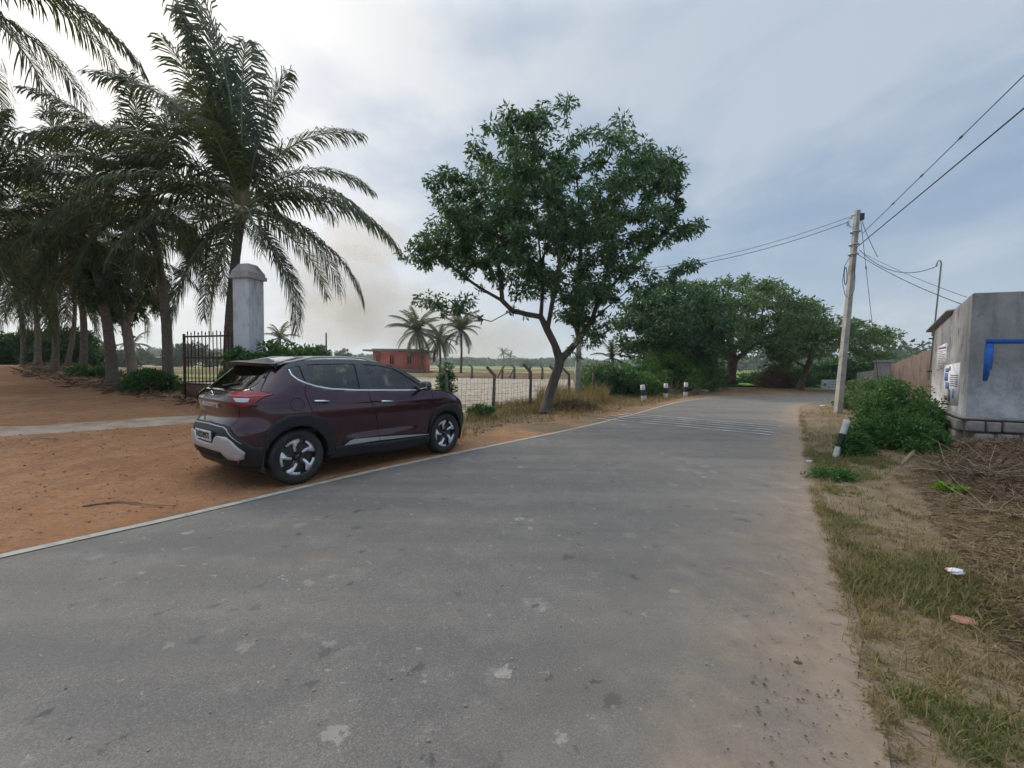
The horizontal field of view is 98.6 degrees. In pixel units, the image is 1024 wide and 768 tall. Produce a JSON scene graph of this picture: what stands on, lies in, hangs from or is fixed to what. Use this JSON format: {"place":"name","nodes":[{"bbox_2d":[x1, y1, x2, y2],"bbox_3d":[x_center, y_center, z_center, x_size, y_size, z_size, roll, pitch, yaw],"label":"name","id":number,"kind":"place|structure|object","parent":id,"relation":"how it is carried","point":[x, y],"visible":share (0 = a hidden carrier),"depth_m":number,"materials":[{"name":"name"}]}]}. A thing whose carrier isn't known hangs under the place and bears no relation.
{"place":"outdoors","nodes":[
{"label":"outdoors","id":0,"kind":"place"},
{"bbox_2d":[0,415,198,435],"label":"path","id":1,"kind":"structure","parent":0,"point":[74,427],"depth_m":8.35,"materials":[{"name":"concrete"}]},
{"bbox_2d":[142,366,574,372],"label":"earth bund","id":2,"kind":"structure","parent":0,"point":[430,370],"depth_m":83.70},
{"bbox_2d":[142,365,574,370],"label":"earth bund","id":3,"kind":"structure","parent":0,"point":[437,368],"depth_m":109.39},
{"bbox_2d":[118,367,653,374],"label":"earth bund","id":4,"kind":"structure","parent":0,"point":[428,371],"depth_m":65.38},
{"bbox_2d":[119,368,653,378],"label":"earth bund","id":5,"kind":"structure","parent":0,"point":[434,375],"depth_m":47.41,"materials":[{"name":"soil"}]},
{"bbox_2d":[0,396,890,767],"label":"road","id":6,"kind":"structure","parent":0,"point":[346,584],"depth_m":2.55,"materials":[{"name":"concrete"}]},
{"bbox_2d":[0,396,727,557],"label":"edge line","id":7,"kind":"object","parent":6,"relation":"on","point":[129,527],"visible":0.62,"depth_m":4.64,"materials":[{"name":"paint"}]},
{"bbox_2d":[7,458,763,762],"bbox_3d":[0.865,1.232,5.949,4.469,0.007,10.058,2,3,30],"label":"road grit","id":8,"kind":"object","parent":6,"relation":"on","point":[391,677],"visible":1,"depth_m":2.23,"materials":[{"name":"gravel"}]},
{"bbox_2d":[598,413,775,434],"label":"rumble lines","id":9,"kind":"object","parent":6,"relation":"on","point":[692,422],"visible":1,"depth_m":11.60,"materials":[{"name":"paint"}]},
{"bbox_2d":[724,433,921,764],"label":"gravel","id":10,"kind":"structure","parent":6,"relation":"on","point":[771,761],"depth_m":2.01,"materials":[{"name":"gravel"}]},
{"bbox_2d":[800,417,906,764],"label":"edge gravel","id":11,"kind":"structure","parent":6,"relation":"on","point":[894,755],"depth_m":2.06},
{"bbox_2d":[430,366,549,368],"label":"field","id":12,"kind":"structure","parent":0,"point":[491,367],"depth_m":170.55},
{"bbox_2d":[0,365,1023,767],"bbox_3d":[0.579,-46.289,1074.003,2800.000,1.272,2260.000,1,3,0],"label":"ground","id":13,"kind":"structure","parent":0,"point":[30,401],"depth_m":5.64,"materials":[{"name":"soil"}]},
{"bbox_2d":[0,327,96,364],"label":"bush","id":14,"kind":"object","parent":13,"relation":"on","point":[9,349],"visible":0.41,"depth_m":27.12,"materials":[{"name":"green plant"}]},
{"bbox_2d":[6,257,91,364],"bbox_3d":[-29.397,-5.395,25.587,7.935,9.102,7.753,3,3,39],"label":"coconut palm","id":15,"kind":"object","parent":13,"relation":"on","point":[23,351],"visible":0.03,"depth_m":26.34,"materials":[{"name":"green plant"}]},
{"bbox_2d":[0,182,115,363],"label":"coconut palm","id":16,"kind":"object","parent":13,"relation":"on","point":[37,352],"visible":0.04,"depth_m":22.82,"materials":[{"name":"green plant"}]},
{"bbox_2d":[27,326,104,366],"bbox_3d":[-26.844,-2.147,26.658,3.887,2.939,3.688,-1,3,-30],"label":"bush","id":17,"kind":"object","parent":13,"relation":"on","point":[94,353],"visible":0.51,"depth_m":26.33,"materials":[{"name":"green plant"}]},
{"bbox_2d":[0,0,150,132],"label":"coconut palm","id":18,"kind":"object","parent":13,"relation":"on","point":[103,30],"visible":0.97,"depth_m":10.23,"materials":[{"name":"green plant"}]},
{"bbox_2d":[3,238,151,364],"bbox_3d":[-24.989,-5.209,25.167,8.207,8.851,7.635,1,3,0],"label":"coconut palm","id":19,"kind":"object","parent":13,"relation":"on","point":[68,358],"visible":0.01,"depth_m":25.32,"materials":[{"name":"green plant"}]},
{"bbox_2d":[0,108,157,357],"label":"coconut palm","id":20,"kind":"object","parent":13,"relation":"on","point":[5,213],"visible":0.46,"depth_m":13.41,"materials":[{"name":"green plant"}]},
{"bbox_2d":[0,153,164,369],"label":"coconut palm","id":21,"kind":"object","parent":13,"relation":"on","point":[55,362],"visible":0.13,"depth_m":19.58,"materials":[{"name":"green plant"}]},
{"bbox_2d":[62,364,126,377],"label":"bush","id":22,"kind":"object","parent":13,"relation":"on","point":[99,371],"visible":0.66,"depth_m":17.72,"materials":[{"name":"green plant"}]},
{"bbox_2d":[0,168,198,366],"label":"coconut palm","id":23,"kind":"object","parent":13,"relation":"on","point":[83,350],"visible":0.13,"depth_m":18.45,"materials":[{"name":"green plant"}]},
{"bbox_2d":[10,358,199,407],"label":"palm litter","id":24,"kind":"object","parent":13,"relation":"on","point":[39,367],"visible":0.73,"depth_m":15.47,"materials":[{"name":"plant"}]},
{"bbox_2d":[0,103,222,385],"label":"coconut palm","id":25,"kind":"object","parent":13,"relation":"on","point":[111,366],"visible":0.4,"depth_m":14.57,"materials":[{"name":"green plant"}]},
{"bbox_2d":[69,246,174,373],"bbox_3d":[-13.668,-2.513,15.714,4.139,5.124,2.974,3,3,42],"label":"forked tree","id":26,"kind":"object","parent":13,"relation":"on","point":[93,299],"visible":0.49,"depth_m":15.33,"materials":[{"name":"green plant"}]},
{"bbox_2d":[82,501,176,506],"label":"twig","id":27,"kind":"object","parent":13,"relation":"on","point":[92,504],"visible":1,"depth_m":4.55,"materials":[{"name":"brown wood"}]},
{"bbox_2d":[0,68,294,386],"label":"coconut palm","id":28,"kind":"object","parent":13,"relation":"on","point":[161,130],"visible":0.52,"depth_m":13.23,"materials":[{"name":"green plant"}]},
{"bbox_2d":[116,366,183,392],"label":"bush","id":29,"kind":"object","parent":13,"relation":"on","point":[131,381],"visible":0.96,"depth_m":13.94,"materials":[{"name":"green plant"}]},
{"bbox_2d":[182,330,233,397],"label":"iron gate","id":30,"kind":"structure","parent":13,"relation":"on","point":[188,388],"depth_m":12.62,"materials":[{"name":"metal"}]},
{"bbox_2d":[21,0,401,370],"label":"coconut palm","id":31,"kind":"object","parent":13,"relation":"on","point":[223,139],"visible":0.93,"depth_m":12.61,"materials":[{"name":"green plant"}]},
{"bbox_2d":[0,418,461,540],"bbox_3d":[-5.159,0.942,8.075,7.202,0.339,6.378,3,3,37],"label":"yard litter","id":32,"kind":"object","parent":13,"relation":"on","point":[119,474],"visible":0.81,"depth_m":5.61,"materials":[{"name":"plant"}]},
{"bbox_2d":[0,422,475,537],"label":"yard gravel","id":33,"kind":"structure","parent":13,"relation":"on","point":[33,497],"depth_m":5.36,"materials":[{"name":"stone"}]},
{"bbox_2d":[229,263,266,352],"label":"gate pillar","id":34,"kind":"structure","parent":13,"relation":"on","point":[249,280],"depth_m":11.42,"materials":[{"name":"paint"}]},
{"bbox_2d":[196,339,346,405],"bbox_3d":[-5.899,-0.149,11.216,3.953,2.033,2.120,1,3,0],"label":"hedge","id":35,"kind":"object","parent":13,"relation":"on","point":[273,349],"visible":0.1,"depth_m":10.89,"materials":[{"name":"green plant"}]},
{"bbox_2d":[191,356,462,484],"bbox_3d":[-2.532,0.374,6.912,2.140,1.596,4.038,3,3,37],"label":"parked car","id":36,"kind":"object","parent":13,"relation":"on","point":[277,418],"visible":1,"depth_m":5.63,"materials":[{"name":"paint"}]},
{"bbox_2d":[362,348,432,372],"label":"pink house","id":37,"kind":"structure","parent":13,"relation":"on","point":[403,360],"depth_m":61.71,"materials":[{"name":"paint"}]},
{"bbox_2d":[435,361,458,392],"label":"bush","id":38,"kind":"object","parent":13,"relation":"on","point":[441,381],"visible":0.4,"depth_m":15.93,"materials":[{"name":"green plant"}]},
{"bbox_2d":[465,403,496,417],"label":"bush","id":39,"kind":"object","parent":13,"relation":"on","point":[488,409],"visible":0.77,"depth_m":12.37,"materials":[{"name":"green plant"}]},
{"bbox_2d":[416,364,615,412],"bbox_3d":[0.802,0.178,16.275,0.461,1.869,13.234,3,3,38],"label":"field fence","id":40,"kind":"object","parent":13,"relation":"on","point":[493,393],"visible":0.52,"depth_m":14.57,"materials":[{"name":"metal"}]},
{"bbox_2d":[118,339,933,371],"bbox_3d":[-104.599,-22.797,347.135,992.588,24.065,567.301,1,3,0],"label":"wood","id":41,"kind":"object","parent":13,"relation":"on","point":[752,362],"visible":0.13,"depth_m":324.11,"materials":[{"name":"green plant"}]},
{"bbox_2d":[393,92,710,413],"bbox_3d":[1.282,-3.658,13.916,9.947,9.481,6.802,1,3,0],"label":"roadside tree","id":42,"kind":"object","parent":13,"relation":"on","point":[555,229],"visible":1,"depth_m":12.72,"materials":[{"name":"green plant"}]},
{"bbox_2d":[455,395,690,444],"bbox_3d":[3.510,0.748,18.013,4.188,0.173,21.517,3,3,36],"label":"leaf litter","id":43,"kind":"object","parent":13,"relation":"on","point":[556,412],"visible":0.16,"depth_m":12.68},
{"bbox_2d":[533,380,613,412],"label":"dry grass","id":44,"kind":"structure","parent":13,"relation":"on","point":[599,394],"depth_m":17.01,"materials":[{"name":"plant"}]},
{"bbox_2d":[551,397,601,411],"bbox_3d":[2.056,0.734,14.948,2.130,0.704,1.533,1,3,0],"label":"straw heap","id":45,"kind":"object","parent":13,"relation":"on","point":[573,403],"visible":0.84,"depth_m":14.71,"materials":[{"name":"plant"}]},
{"bbox_2d":[458,389,696,439],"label":"dry grass","id":46,"kind":"structure","parent":13,"relation":"on","point":[517,404],"depth_m":13.86,"materials":[{"name":"plant"}]},
{"bbox_2d":[571,273,590,394],"bbox_3d":[2.951,-2.036,19.034,0.900,6.106,0.240,1,3,0],"label":"utility pole","id":47,"kind":"object","parent":13,"relation":"on","point":[577,371],"depth_m":18.99,"materials":[{"name":"concrete"}]},
{"bbox_2d":[574,360,615,384],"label":"bush","id":48,"kind":"object","parent":13,"relation":"on","point":[584,371],"visible":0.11,"depth_m":23.80,"materials":[{"name":"green plant"}]},
{"bbox_2d":[591,339,622,367],"bbox_3d":[6.979,-1.234,30.134,2.440,3.495,2.676,3,3,40],"label":"coconut palm","id":49,"kind":"object","parent":13,"relation":"on","point":[612,356],"visible":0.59,"depth_m":29.82,"materials":[{"name":"green plant"}]},
{"bbox_2d":[581,365,649,396],"bbox_3d":[4.887,-0.038,21.679,3.578,1.890,2.971,1,3,0],"label":"bush","id":50,"kind":"object","parent":13,"relation":"on","point":[628,380],"visible":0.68,"depth_m":20.89,"materials":[{"name":"green plant"}]},
{"bbox_2d":[629,369,663,396],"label":"bush","id":51,"kind":"object","parent":13,"relation":"on","point":[655,387],"visible":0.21,"depth_m":21.81,"materials":[{"name":"green plant"}]},
{"bbox_2d":[620,348,704,394],"bbox_3d":[8.146,-0.696,25.088,5.080,2.827,3.886,1,3,0],"label":"bush","id":52,"kind":"object","parent":13,"relation":"on","point":[677,366],"visible":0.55,"depth_m":24.44,"materials":[{"name":"green plant"}]},
{"bbox_2d":[608,276,741,384],"bbox_3d":[9.745,-3.033,26.749,8.305,6.966,7.327,-1,3,-34],"label":"shade tree","id":53,"kind":"object","parent":13,"relation":"on","point":[693,334],"visible":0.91,"depth_m":25.02,"materials":[{"name":"green plant"}]},
{"bbox_2d":[656,368,709,395],"bbox_3d":[8.773,-0.142,23.668,3.744,1.473,2.863,2,3,32],"label":"branch pile","id":54,"kind":"object","parent":13,"relation":"on","point":[670,390],"visible":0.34,"depth_m":23.42,"materials":[{"name":"brown wood"}]},
{"bbox_2d":[680,353,728,390],"bbox_3d":[11.625,-0.738,27.781,4.667,2.679,3.459,1,3,0],"label":"bush","id":55,"kind":"object","parent":13,"relation":"on","point":[712,375],"visible":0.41,"depth_m":27.35,"materials":[{"name":"green plant"}]},
{"bbox_2d":[642,271,833,387],"bbox_3d":[16.117,-3.584,32.065,14.307,8.530,11.742,1,3,0],"label":"shade tree","id":56,"kind":"object","parent":13,"relation":"on","point":[750,334],"visible":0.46,"depth_m":29.09,"materials":[{"name":"green plant"}]},
{"bbox_2d":[752,369,797,388],"bbox_3d":[20.022,-0.398,33.518,3.532,2.384,3.033,1,3,0],"label":"haystack","id":57,"kind":"object","parent":13,"relation":"on","point":[768,378],"visible":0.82,"depth_m":32.84,"materials":[{"name":"plant"}]},
{"bbox_2d":[821,380,836,389],"bbox_3d":[22.263,0.071,30.543,1.592,0.734,0.114,1,3,0],"label":"notice board","id":58,"kind":"object","parent":13,"relation":"on","point":[828,384],"visible":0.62,"depth_m":30.49,"materials":[{"name":"white paint"}]},
{"bbox_2d":[800,464,859,482],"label":"weed","id":59,"kind":"object","parent":13,"relation":"on","point":[840,474],"visible":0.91,"depth_m":5.96,"materials":[{"name":"green plant"}]},
{"bbox_2d":[758,313,906,389],"bbox_3d":[22.448,-2.183,30.849,10.264,5.320,8.462,1,3,0],"label":"shade tree","id":60,"kind":"object","parent":13,"relation":"on","point":[863,338],"visible":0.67,"depth_m":29.27,"materials":[{"name":"green plant"}]},
{"bbox_2d":[833,419,849,456],"bbox_3d":[5.617,0.974,7.521,0.109,0.760,0.098,18,-2,-1],"label":"marker stone","id":61,"kind":"object","parent":13,"relation":"on","point":[842,434],"visible":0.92,"depth_m":7.50,"materials":[{"name":"white paint"}]},
{"bbox_2d":[833,210,864,412],"bbox_3d":[11.192,-2.228,14.684,0.794,7.044,0.316,0,3,-9],"label":"utility pole","id":62,"kind":"object","parent":13,"relation":"on","point":[859,216],"visible":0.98,"depth_m":14.65,"materials":[{"name":"concrete"}]},
{"bbox_2d":[620,221,849,272],"bbox_3d":[6.894,-4.969,16.697,9.498,1.062,0.019,2,3,28],"label":"overhead wire","id":63,"kind":"object","parent":62,"relation":"attached to","point":[762,249],"visible":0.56,"depth_m":15.58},
{"bbox_2d":[654,215,853,267],"bbox_3d":[7.270,-5.135,16.690,9.099,1.135,0.015,2,3,29],"label":"overhead wire","id":64,"kind":"object","parent":62,"relation":"attached to","point":[764,244],"visible":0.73,"depth_m":15.70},
{"bbox_2d":[861,225,877,374],"bbox_3d":[12.351,-2.218,15.110,1.879,6.396,0.041,0,3,-25],"label":"overhead wire","id":65,"kind":"object","parent":62,"relation":"attached to","point":[869,298],"visible":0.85,"depth_m":14.98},
{"bbox_2d":[858,254,960,303],"bbox_3d":[10.936,-3.086,12.400,0.019,2.272,4.431,1,3,11],"label":"overhead wire","id":66,"kind":"object","parent":62,"relation":"attached to","point":[909,282],"visible":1,"depth_m":12.03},
{"bbox_2d":[856,107,1023,247],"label":"overhead wire","id":67,"kind":"object","parent":62,"relation":"attached to","point":[1016,114],"visible":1,"depth_m":8.93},
{"bbox_2d":[862,75,1023,233],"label":"overhead wire","id":68,"kind":"object","parent":62,"relation":"attached to","point":[960,137],"visible":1,"depth_m":8.89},
{"bbox_2d":[832,429,882,457],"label":"bush","id":69,"kind":"object","parent":13,"relation":"on","point":[856,443],"visible":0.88,"depth_m":7.38,"materials":[{"name":"green plant"}]},
{"bbox_2d":[856,370,873,384],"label":"boundary wall","id":70,"kind":"structure","parent":13,"relation":"on","point":[860,375],"depth_m":26.67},
{"bbox_2d":[826,375,919,413],"bbox_3d":[12.790,0.407,15.734,2.659,1.574,3.008,1,3,0],"label":"bush","id":71,"kind":"object","parent":13,"relation":"on","point":[865,386],"visible":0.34,"depth_m":15.45,"materials":[{"name":"green plant"}]},
{"bbox_2d":[873,360,893,387],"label":"wall pier","id":72,"kind":"structure","parent":13,"relation":"on","point":[882,367],"depth_m":24.34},
{"bbox_2d":[832,409,955,454],"bbox_3d":[6.989,0.860,7.786,1.743,0.816,1.795,1,3,0],"label":"bush","id":73,"kind":"object","parent":13,"relation":"on","point":[894,430],"visible":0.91,"depth_m":7.53,"materials":[{"name":"green plant"}]},
{"bbox_2d":[848,376,951,433],"bbox_3d":[9.831,0.503,11.275,2.222,1.447,2.235,-2,3,-42],"label":"bush","id":74,"kind":"object","parent":13,"relation":"on","point":[892,399],"visible":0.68,"depth_m":11.27,"materials":[{"name":"green plant"}]},
{"bbox_2d":[895,450,921,468],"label":"fallen branch","id":75,"kind":"object","parent":13,"relation":"on","point":[906,458],"visible":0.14,"depth_m":6.85,"materials":[{"name":"brown wood"}]},
{"bbox_2d":[797,405,1023,767],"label":"dry grass","id":76,"kind":"structure","parent":13,"relation":"on","point":[874,631],"depth_m":2.71,"materials":[{"name":"plant"}]},
{"bbox_2d":[890,349,932,400],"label":"boundary wall","id":77,"kind":"structure","parent":13,"relation":"on","point":[913,369],"depth_m":16.25,"materials":[{"name":"concrete"}]},
{"bbox_2d":[808,442,1023,767],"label":"grass","id":78,"kind":"structure","parent":13,"relation":"on","point":[951,705],"depth_m":2.83,"materials":[{"name":"plant"}]},
{"bbox_2d":[929,480,971,494],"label":"weed","id":79,"kind":"object","parent":13,"relation":"on","point":[939,485],"visible":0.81,"depth_m":5.42,"materials":[{"name":"green plant"}]},
{"bbox_2d":[887,434,1023,686],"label":"plant litter","id":80,"kind":"object","parent":13,"relation":"on","point":[999,546],"visible":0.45,"depth_m":4.07,"materials":[{"name":"plant"}]},
{"bbox_2d":[947,567,964,574],"bbox_3d":[3.211,1.351,3.181,0.114,0.032,0.078,1,3,0],"label":"plastic bag","id":81,"kind":"object","parent":80,"relation":"on","point":[955,571],"visible":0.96,"depth_m":3.16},
{"bbox_2d":[890,433,1023,476],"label":"branch pile","id":82,"kind":"object","parent":13,"relation":"on","point":[974,469],"visible":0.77,"depth_m":5.92,"materials":[{"name":"brown wood"}]},
{"bbox_2d":[950,615,978,625],"bbox_3d":[2.709,1.414,2.635,0.156,0.029,0.100,1,3,0],"label":"stone","id":83,"kind":"object","parent":13,"relation":"on","point":[964,619],"visible":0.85,"depth_m":2.62,"materials":[{"name":"stone"}]},
{"bbox_2d":[920,439,1023,685],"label":"clods","id":84,"kind":"object","parent":13,"relation":"on","point":[970,556],"visible":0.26,"depth_m":3.75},
{"bbox_2d":[925,433,1023,503],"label":"dead vines","id":85,"kind":"object","parent":13,"relation":"on","point":[980,441],"visible":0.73,"depth_m":6.07,"materials":[{"name":"plant"}]},
{"bbox_2d":[926,291,1023,439],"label":"plastered building","id":86,"kind":"structure","parent":13,"relation":"on","point":[981,335],"depth_m":9.43,"materials":[{"name":"paint"}]},
{"bbox_2d":[927,260,941,379],"bbox_3d":[12.143,-1.821,12.649,0.254,3.437,0.040,1,3,0],"label":"service mast","id":87,"kind":"object","parent":86,"relation":"attached to","point":[930,371],"visible":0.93,"depth_m":12.63,"materials":[{"name":"metal"}]},
{"bbox_2d":[937,343,946,370],"bbox_3d":[11.555,-0.715,11.834,0.006,0.747,1.221,3,3,36],"label":"poster","id":88,"kind":"object","parent":86,"relation":"attached to","point":[942,357],"visible":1,"depth_m":11.80,"materials":[{"name":"paper"}]},
{"bbox_2d":[944,362,960,405],"bbox_3d":[10.802,0.019,10.836,0.006,1.081,1.721,3,3,36],"label":"poster","id":89,"kind":"object","parent":86,"relation":"attached to","point":[951,380],"visible":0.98,"depth_m":10.74,"materials":[{"name":"paper"}]},
{"bbox_2d":[926,452,1023,517],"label":"branch pile","id":90,"kind":"object","parent":13,"relation":"on","point":[994,506],"visible":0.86,"depth_m":4.86,"materials":[{"name":"brown wood"}]},
{"label":"field","id":91,"kind":"structure","parent":13,"relation":"on","visible":0},
{"bbox_2d":[385,305,444,372],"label":"coconut palm","id":92,"kind":"object","parent":91,"relation":"on","point":[416,328],"visible":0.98,"depth_m":57.29,"materials":[{"name":"green plant"}]},
{"bbox_2d":[422,323,459,370],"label":"coconut palm","id":93,"kind":"object","parent":91,"relation":"on","point":[444,348],"visible":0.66,"depth_m":62.50,"materials":[{"name":"green plant"}]},
{"bbox_2d":[435,309,481,372],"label":"coconut palm","id":94,"kind":"object","parent":91,"relation":"on","point":[460,324],"visible":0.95,"depth_m":59.38,"materials":[{"name":"green plant"}]},
{"label":"field","id":95,"kind":"structure","parent":13,"relation":"on","visible":0},
{"bbox_2d":[264,321,300,347],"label":"coconut palm","id":96,"kind":"object","parent":95,"relation":"on","point":[278,334],"visible":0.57,"depth_m":54.67,"materials":[{"name":"green plant"}]},
{"label":"field","id":97,"kind":"structure","parent":13,"relation":"on","visible":0},
{"bbox_2d":[116,331,152,356],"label":"coconut palm","id":98,"kind":"object","parent":97,"relation":"on","point":[138,344],"visible":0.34,"depth_m":74.81,"materials":[{"name":"green plant"}]},
{"label":"field","id":99,"kind":"structure","parent":13,"relation":"on","visible":0},
{"bbox_2d":[98,341,145,366],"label":"distant tree","id":100,"kind":"object","parent":99,"relation":"on","point":[122,360],"visible":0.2,"depth_m":79.52,"materials":[{"name":"plant"}]},
{"bbox_2d":[0,0,1023,360],"label":"sky","id":101,"kind":"structure","parent":0,"point":[789,118],"materials":[{"name":"grey"}]},
{"bbox_2d":[469,364,582,378],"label":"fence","id":102,"kind":"object","parent":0,"point":[514,370],"visible":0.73,"depth_m":45.92,"materials":[{"name":"metal"}]},
{"bbox_2d":[728,376,845,385],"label":"field","id":103,"kind":"structure","parent":0,"point":[744,384],"depth_m":35.74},
{"bbox_2d":[703,367,741,386],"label":"bush","id":104,"kind":"object","parent":103,"relation":"on","point":[735,381],"visible":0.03,"depth_m":35.05,"materials":[{"name":"green plant"}]},
{"bbox_2d":[738,371,759,382],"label":"bush","id":105,"kind":"object","parent":103,"relation":"on","point":[746,377],"visible":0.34,"depth_m":39.42,"materials":[{"name":"green plant"}]},
{"bbox_2d":[749,365,820,387],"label":"bush","id":106,"kind":"object","parent":103,"relation":"on","point":[811,381],"visible":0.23,"depth_m":35.13,"materials":[{"name":"green plant"}]},
{"bbox_2d":[790,363,828,384],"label":"bush","id":107,"kind":"object","parent":103,"relation":"on","point":[818,370],"visible":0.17,"depth_m":37.29,"materials":[{"name":"green plant"}]},
{"bbox_2d":[812,359,852,384],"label":"bush","id":108,"kind":"object","parent":103,"relation":"on","point":[830,371],"visible":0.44,"depth_m":37.12,"materials":[{"name":"green plant"}]},
{"bbox_2d":[829,351,878,380],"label":"bush","id":109,"kind":"object","parent":103,"relation":"on","point":[856,366],"visible":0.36,"depth_m":37.03,"materials":[{"name":"green plant"}]},
{"label":"field","id":110,"kind":"structure","parent":0,"visible":0},
{"bbox_2d":[161,340,220,366],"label":"distant tree","id":111,"kind":"object","parent":110,"relation":"on","point":[178,357],"visible":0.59,"depth_m":94.31,"materials":[{"name":"plant"}]},
{"label":"field","id":112,"kind":"structure","parent":0,"visible":0},
{"bbox_2d":[136,348,157,364],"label":"distant tree","id":113,"kind":"object","parent":112,"relation":"on","point":[148,358],"visible":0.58,"depth_m":119.46,"materials":[{"name":"plant"}]},
{"bbox_2d":[334,348,360,365],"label":"distant tree","id":114,"kind":"object","parent":112,"relation":"on","point":[340,352],"visible":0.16,"depth_m":148.46,"materials":[{"name":"plant"}]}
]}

